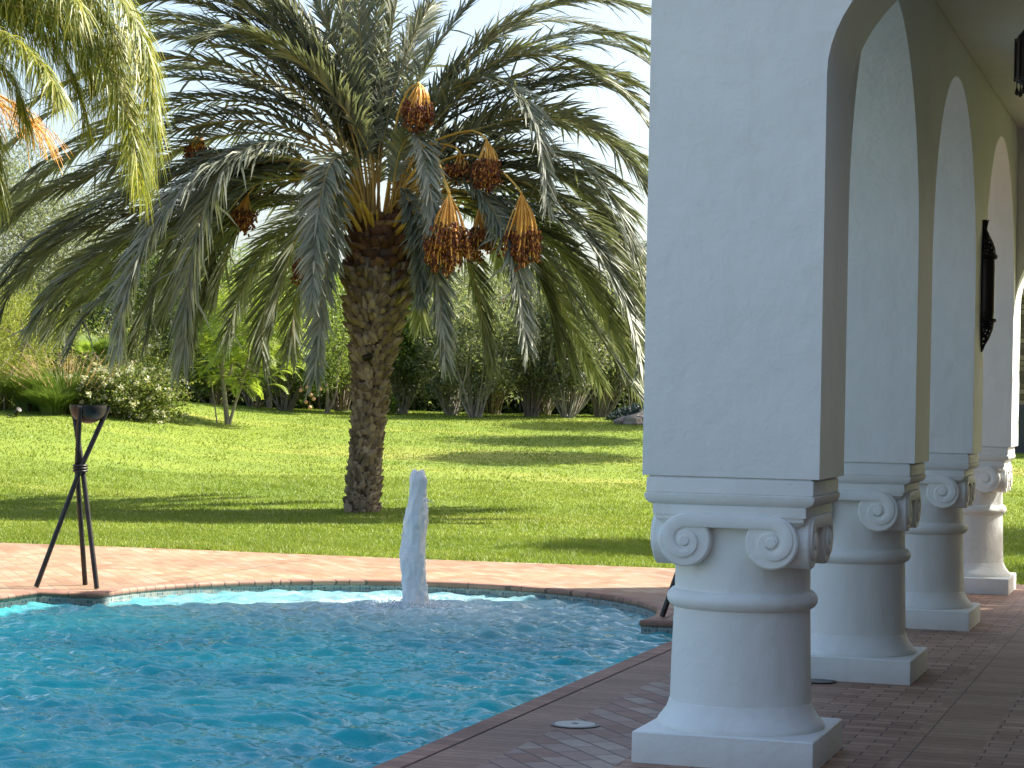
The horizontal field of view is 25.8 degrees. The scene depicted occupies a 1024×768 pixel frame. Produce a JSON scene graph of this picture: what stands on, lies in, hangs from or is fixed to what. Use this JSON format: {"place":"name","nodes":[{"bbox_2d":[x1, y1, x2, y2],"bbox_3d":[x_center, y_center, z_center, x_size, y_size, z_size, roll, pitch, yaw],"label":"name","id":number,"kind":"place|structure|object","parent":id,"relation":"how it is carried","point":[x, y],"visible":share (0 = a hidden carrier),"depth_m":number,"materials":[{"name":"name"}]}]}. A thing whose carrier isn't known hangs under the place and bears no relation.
{"place":"outdoors","nodes":[
{"label":"outdoors","id":0,"kind":"place"},
{"bbox_2d":[0,369,76,410],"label":"ornamental grass","id":1,"kind":"object","parent":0,"point":[16,387],"depth_m":44.28,"materials":[{"name":"green plant"}]},
{"bbox_2d":[15,384,86,414],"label":"ornamental grass","id":2,"kind":"object","parent":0,"point":[49,400],"depth_m":43.51,"materials":[{"name":"green plant"}]},
{"bbox_2d":[0,348,136,413],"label":"plume grass","id":3,"kind":"object","parent":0,"point":[61,381],"depth_m":43.99,"materials":[{"name":"green plant"}]},
{"bbox_2d":[0,0,651,396],"label":"sky","id":4,"kind":"structure","parent":0,"point":[480,14],"materials":[{"name":"white"}]},
{"bbox_2d":[0,589,671,767],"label":"pool water","id":5,"kind":"structure","parent":0,"point":[304,678],"depth_m":13.74,"materials":[{"name":"blue liquid"}]},
{"bbox_2d":[358,466,467,608],"bbox_3d":[-0.829,1.255,17.942,1.186,1.197,1.515,1,0,17],"label":"fountain jet","id":6,"kind":"object","parent":5,"relation":"in","point":[412,554],"visible":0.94,"depth_m":18.16,"materials":[{"name":"liquid"}]},
{"bbox_2d":[0,543,674,619],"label":"terrace","id":7,"kind":"structure","parent":0,"point":[20,565],"depth_m":20.55,"materials":[{"name":"stone"}]},
{"bbox_2d":[34,405,110,588],"bbox_3d":[-3.532,0.912,18.164,0.421,1.486,0.517,1,-1,44],"label":"fire bowl stand","id":8,"kind":"object","parent":7,"relation":"on","point":[87,414],"visible":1,"depth_m":18.17,"materials":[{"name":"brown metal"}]},
{"bbox_2d":[660,573,674,616],"bbox_3d":[1.433,1.002,16.706,0.421,1.486,0.517,1,-1,44],"label":"fire bowl stand","id":9,"kind":"object","parent":7,"relation":"on","point":[665,608],"visible":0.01,"depth_m":16.65,"materials":[{"name":"brown metal"}]},
{"bbox_2d":[0,401,1023,584],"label":"lawn","id":10,"kind":"structure","parent":0,"point":[191,468],"depth_m":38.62,"materials":[{"name":"green plant"}]},
{"bbox_2d":[0,378,14,410],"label":"shrub","id":11,"kind":"object","parent":10,"relation":"on","point":[4,400],"visible":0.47,"depth_m":44.84,"materials":[{"name":"green plant"}]},
{"bbox_2d":[6,407,21,416],"bbox_3d":[-9.515,0.565,42.808,0.343,0.252,0.111,1,0,35],"label":"garden light","id":12,"kind":"object","parent":10,"relation":"on","point":[18,410],"visible":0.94,"depth_m":42.75,"materials":[{"name":"black metal"}]},
{"bbox_2d":[27,403,31,413],"bbox_3d":[-9.414,0.510,43.680,0.112,0.264,0.123,1,0,17],"label":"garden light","id":13,"kind":"object","parent":10,"relation":"on","point":[29,405],"visible":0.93,"depth_m":43.66,"materials":[{"name":"black metal"}]},
{"bbox_2d":[0,271,99,407],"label":"yellow green tree","id":14,"kind":"object","parent":10,"relation":"on","point":[13,319],"visible":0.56,"depth_m":44.98,"materials":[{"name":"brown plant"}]},
{"bbox_2d":[0,111,127,380],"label":"background tree","id":15,"kind":"object","parent":10,"relation":"on","point":[20,226],"visible":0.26,"depth_m":57.30,"materials":[{"name":"green plant"}]},
{"bbox_2d":[14,264,152,353],"bbox_3d":[-12.071,-1.574,64.091,5.680,4.266,5.980,1,0,34],"label":"background tree","id":16,"kind":"object","parent":10,"relation":"on","point":[43,288],"depth_m":63.20,"materials":[{"name":"green plant"}]},
{"bbox_2d":[0,0,175,229],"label":"feather palm","id":17,"kind":"object","parent":10,"relation":"on","point":[68,18],"visible":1,"depth_m":23.81,"materials":[{"name":"green plant"}]},
{"bbox_2d":[71,333,128,364],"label":"fan palm","id":18,"kind":"object","parent":10,"relation":"on","point":[99,346],"visible":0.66,"depth_m":45.56,"materials":[{"name":"green plant"}]},
{"bbox_2d":[41,304,172,395],"bbox_3d":[-8.387,-0.558,47.208,3.057,2.329,3.086,1,0,17],"label":"rose bush","id":19,"kind":"object","parent":10,"relation":"on","point":[99,334],"visible":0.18,"depth_m":46.95,"materials":[{"name":"green plant"}]},
{"bbox_2d":[18,238,201,399],"bbox_3d":[-9.797,-1.681,57.047,4.986,4.858,6.007,1,0,17],"label":"background tree","id":20,"kind":"object","parent":10,"relation":"on","point":[137,295],"visible":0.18,"depth_m":56.12,"materials":[{"name":"green plant"}]},
{"bbox_2d":[65,353,202,424],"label":"rose bush","id":21,"kind":"object","parent":10,"relation":"on","point":[151,391],"visible":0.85,"depth_m":44.09,"materials":[{"name":"green plant"}]},
{"bbox_2d":[101,258,240,365],"bbox_3d":[-9.305,-1.505,61.990,6.133,4.267,5.958,1,0,-6],"label":"background tree","id":22,"kind":"object","parent":10,"relation":"on","point":[184,307],"depth_m":61.03,"materials":[{"name":"green plant"}]},
{"bbox_2d":[158,318,251,404],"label":"oleander","id":23,"kind":"object","parent":10,"relation":"on","point":[206,385],"visible":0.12,"depth_m":55.83,"materials":[{"name":"green plant"}]},
{"bbox_2d":[153,239,264,293],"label":"background tree","id":24,"kind":"object","parent":10,"relation":"on","point":[240,248],"depth_m":65.98,"materials":[{"name":"green plant"}]},
{"bbox_2d":[197,323,292,407],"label":"oleander","id":25,"kind":"object","parent":10,"relation":"on","point":[254,403],"visible":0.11,"depth_m":53.86,"materials":[{"name":"green plant"}]},
{"bbox_2d":[169,267,327,423],"bbox_3d":[-5.533,-0.752,46.565,3.478,3.298,3.151,1,0,17],"label":"fern leaved tree","id":26,"kind":"object","parent":10,"relation":"on","point":[223,377],"visible":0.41,"depth_m":46.41,"materials":[{"name":"green plant"}]},
{"bbox_2d":[175,243,342,407],"bbox_3d":[-6.326,-1.461,55.980,4.918,4.175,4.111,1,0,17],"label":"fern leaved tree","id":27,"kind":"object","parent":10,"relation":"on","point":[268,403],"visible":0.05,"depth_m":55.53,"materials":[{"name":"green plant"}]},
{"bbox_2d":[228,310,344,411],"bbox_3d":[-5.230,-0.712,52.621,2.658,2.802,2.455,1,0,17],"label":"oleander","id":28,"kind":"object","parent":10,"relation":"on","point":[288,402],"visible":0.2,"depth_m":52.37,"materials":[{"name":"green plant"}]},
{"bbox_2d":[246,255,346,409],"bbox_3d":[-4.951,-1.429,59.999,4.650,4.280,6.389,1,0,17],"label":"background tree","id":29,"kind":"object","parent":10,"relation":"on","point":[340,287],"visible":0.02,"depth_m":59.14,"materials":[{"name":"green plant"}]},
{"bbox_2d":[274,306,352,413],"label":"pomegranate tree","id":30,"kind":"object","parent":10,"relation":"on","point":[340,328],"visible":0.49,"depth_m":51.73,"materials":[{"name":"plant"}]},
{"bbox_2d":[0,326,642,414],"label":"hedge","id":31,"kind":"object","parent":10,"relation":"on","point":[587,409],"visible":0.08,"depth_m":59.70,"materials":[{"name":"green plant"}]},
{"bbox_2d":[0,0,650,513],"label":"date palm","id":32,"kind":"object","parent":10,"relation":"on","point":[412,242],"visible":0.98,"depth_m":30.02,"materials":[{"name":"green plant"}]},
{"bbox_2d":[317,286,352,411],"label":"oleander","id":33,"kind":"object","parent":10,"relation":"on","point":[343,403],"visible":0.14,"depth_m":55.38,"materials":[{"name":"green plant"}]},
{"bbox_2d":[387,392,402,414],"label":"round shrub","id":34,"kind":"object","parent":10,"relation":"on","point":[393,402],"visible":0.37,"depth_m":53.09,"materials":[{"name":"green plant"}]},
{"bbox_2d":[389,333,433,413],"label":"oleander","id":35,"kind":"object","parent":10,"relation":"on","point":[397,382],"visible":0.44,"depth_m":54.28,"materials":[{"name":"green plant"}]},
{"bbox_2d":[390,293,461,413],"bbox_3d":[-2.397,-1.183,54.233,2.575,3.848,2.884,1,0,17],"label":"young tree","id":36,"kind":"object","parent":10,"relation":"on","point":[406,348],"visible":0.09,"depth_m":53.92,"materials":[{"name":"green plant"}]},
{"bbox_2d":[403,279,484,415],"bbox_3d":[-1.536,-0.859,52.955,2.324,3.306,2.218,1,0,17],"label":"oleander","id":37,"kind":"object","parent":10,"relation":"on","point":[451,396],"visible":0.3,"depth_m":52.87,"materials":[{"name":"green plant"}]},
{"bbox_2d":[418,288,525,417],"bbox_3d":[-0.761,-0.719,51.488,2.577,3.055,2.250,1,0,17],"label":"oleander","id":38,"kind":"object","parent":10,"relation":"on","point":[466,371],"visible":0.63,"depth_m":51.36,"materials":[{"name":"green plant"}]},
{"bbox_2d":[433,258,510,345],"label":"background tree","id":39,"kind":"object","parent":10,"relation":"on","point":[464,286],"visible":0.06,"depth_m":61.13,"materials":[{"name":"green plant"}]},
{"bbox_2d":[465,275,543,414],"bbox_3d":[-0.221,-1.090,54.448,2.805,3.776,2.267,1,0,17],"label":"oleander","id":40,"kind":"object","parent":10,"relation":"on","point":[494,407],"visible":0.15,"depth_m":54.39,"materials":[{"name":"green plant"}]},
{"bbox_2d":[492,280,583,416],"bbox_3d":[0.534,-0.873,52.492,2.822,3.362,2.435,1,0,17],"label":"oleander","id":41,"kind":"object","parent":10,"relation":"on","point":[531,408],"visible":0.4,"depth_m":52.29,"materials":[{"name":"green plant"}]},
{"bbox_2d":[527,257,590,414],"bbox_3d":[1.092,-1.290,55.943,2.269,4.245,2.523,1,0,-19],"label":"oleander","id":42,"kind":"object","parent":10,"relation":"on","point":[549,407],"visible":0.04,"depth_m":55.88,"materials":[{"name":"green plant"}]},
{"bbox_2d":[528,260,624,417],"bbox_3d":[1.450,-1.024,51.960,2.642,3.720,2.406,1,0,17],"label":"oleander","id":43,"kind":"object","parent":10,"relation":"on","point":[563,392],"visible":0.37,"depth_m":51.85,"materials":[{"name":"green plant"}]},
{"bbox_2d":[572,224,646,403],"bbox_3d":[3.427,-1.816,59.969,5.366,5.302,5.061,1,-1,40],"label":"distant palm","id":44,"kind":"object","parent":10,"relation":"on","point":[643,244],"visible":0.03,"depth_m":59.95,"materials":[{"name":"green plant"}]},
{"bbox_2d":[579,283,644,417],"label":"oleander","id":45,"kind":"object","parent":10,"relation":"on","point":[620,388],"visible":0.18,"depth_m":53.37,"materials":[{"name":"green plant"}]},
{"bbox_2d":[613,416,624,424],"bbox_3d":[2.469,0.854,50.097,0.407,0.271,0.360,1,0,17],"label":"rock","id":46,"kind":"object","parent":10,"relation":"on","point":[618,421],"visible":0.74,"depth_m":49.98,"materials":[{"name":"grey stone"}]},
{"bbox_2d":[605,402,643,420],"bbox_3d":[3.279,0.651,51.735,2.229,0.630,1.966,1,0,17],"label":"succulent mound","id":47,"kind":"object","parent":10,"relation":"on","point":[633,408],"visible":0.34,"depth_m":51.41,"materials":[{"name":"green plant"}]},
{"bbox_2d":[608,319,644,406],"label":"oleander","id":48,"kind":"object","parent":10,"relation":"on","point":[631,398],"depth_m":55.48,"materials":[{"name":"green plant"}]},
{"bbox_2d":[623,415,642,424],"bbox_3d":[2.690,0.869,50.009,0.502,0.337,0.390,1,0,17],"label":"rock","id":49,"kind":"object","parent":10,"relation":"on","point":[631,420],"visible":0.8,"depth_m":49.88,"materials":[{"name":"grey stone"}]},
{"bbox_2d":[632,411,643,420],"bbox_3d":[2.939,0.799,50.983,0.561,0.370,0.453,1,0,31],"label":"rock","id":50,"kind":"object","parent":10,"relation":"on","point":[639,414],"visible":0.18,"depth_m":50.91,"materials":[{"name":"grey stone"}]},
{"bbox_2d":[1014,288,1023,452],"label":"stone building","id":51,"kind":"structure","parent":10,"relation":"on","point":[1019,448],"depth_m":44.01,"materials":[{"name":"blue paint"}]},
{"bbox_2d":[1014,405,1023,452],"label":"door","id":52,"kind":"structure","parent":51,"relation":"in","point":[1020,448],"depth_m":43.94,"materials":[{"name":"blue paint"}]},
{"bbox_2d":[475,673,670,767],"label":"terrace by columns","id":53,"kind":"structure","parent":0,"point":[606,742],"depth_m":10.58,"materials":[{"name":"tile"}]},
{"bbox_2d":[402,649,671,767],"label":"terrace border","id":54,"kind":"object","parent":53,"relation":"on","point":[479,749],"depth_m":11.26,"materials":[{"name":"brick"}]},
{"bbox_2d":[550,721,599,728],"bbox_3d":[0.310,1.676,11.042,0.244,0.012,0.244,1,0,17],"label":"skimmer lid","id":55,"kind":"object","parent":53,"relation":"on","point":[575,724],"visible":1,"depth_m":11.01,"materials":[{"name":"white plastic"}]},
{"bbox_2d":[611,584,1023,767],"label":"walkway","id":56,"kind":"structure","parent":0,"point":[882,724],"depth_m":12.08,"materials":[{"name":"brick"}]},
{"bbox_2d":[811,679,836,683],"bbox_3d":[1.775,1.720,12.966,0.208,0.008,0.208,1,0,17],"label":"floor cover","id":57,"kind":"object","parent":56,"relation":"on","point":[820,681],"visible":0.82,"depth_m":12.92,"materials":[{"name":"black metal"}]},
{"bbox_2d":[631,0,1023,767],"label":"loggia","id":58,"kind":"object","parent":56,"relation":"on","point":[831,420],"visible":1,"depth_m":10.01,"materials":[{"name":"white paint"}]},
{"bbox_2d":[980,220,997,351],"bbox_3d":[3.537,-0.725,16.587,0.109,0.980,0.167,1,0,17],"label":"wall lantern","id":59,"kind":"object","parent":58,"relation":"attached to","point":[989,258],"depth_m":16.53,"materials":[{"name":"black metal"}]},
{"bbox_2d":[1014,30,1023,96],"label":"hanging lantern","id":60,"kind":"object","parent":58,"relation":"hanging from","point":[1019,59],"visible":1,"depth_m":11.64,"materials":[{"name":"black metal"}]},
{"label":"pool floor","id":61,"kind":"structure","parent":0,"visible":0},
{"bbox_2d":[0,585,672,633],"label":"pool wall","id":62,"kind":"structure","parent":61,"relation":"on","point":[216,590],"depth_m":18.81,"materials":[{"name":"tile"}]},
{"bbox_2d":[0,579,672,767],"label":"pool coping","id":63,"kind":"object","parent":62,"relation":"on","point":[419,753],"visible":0.93,"depth_m":17.77,"materials":[{"name":"brick"}]}
]}

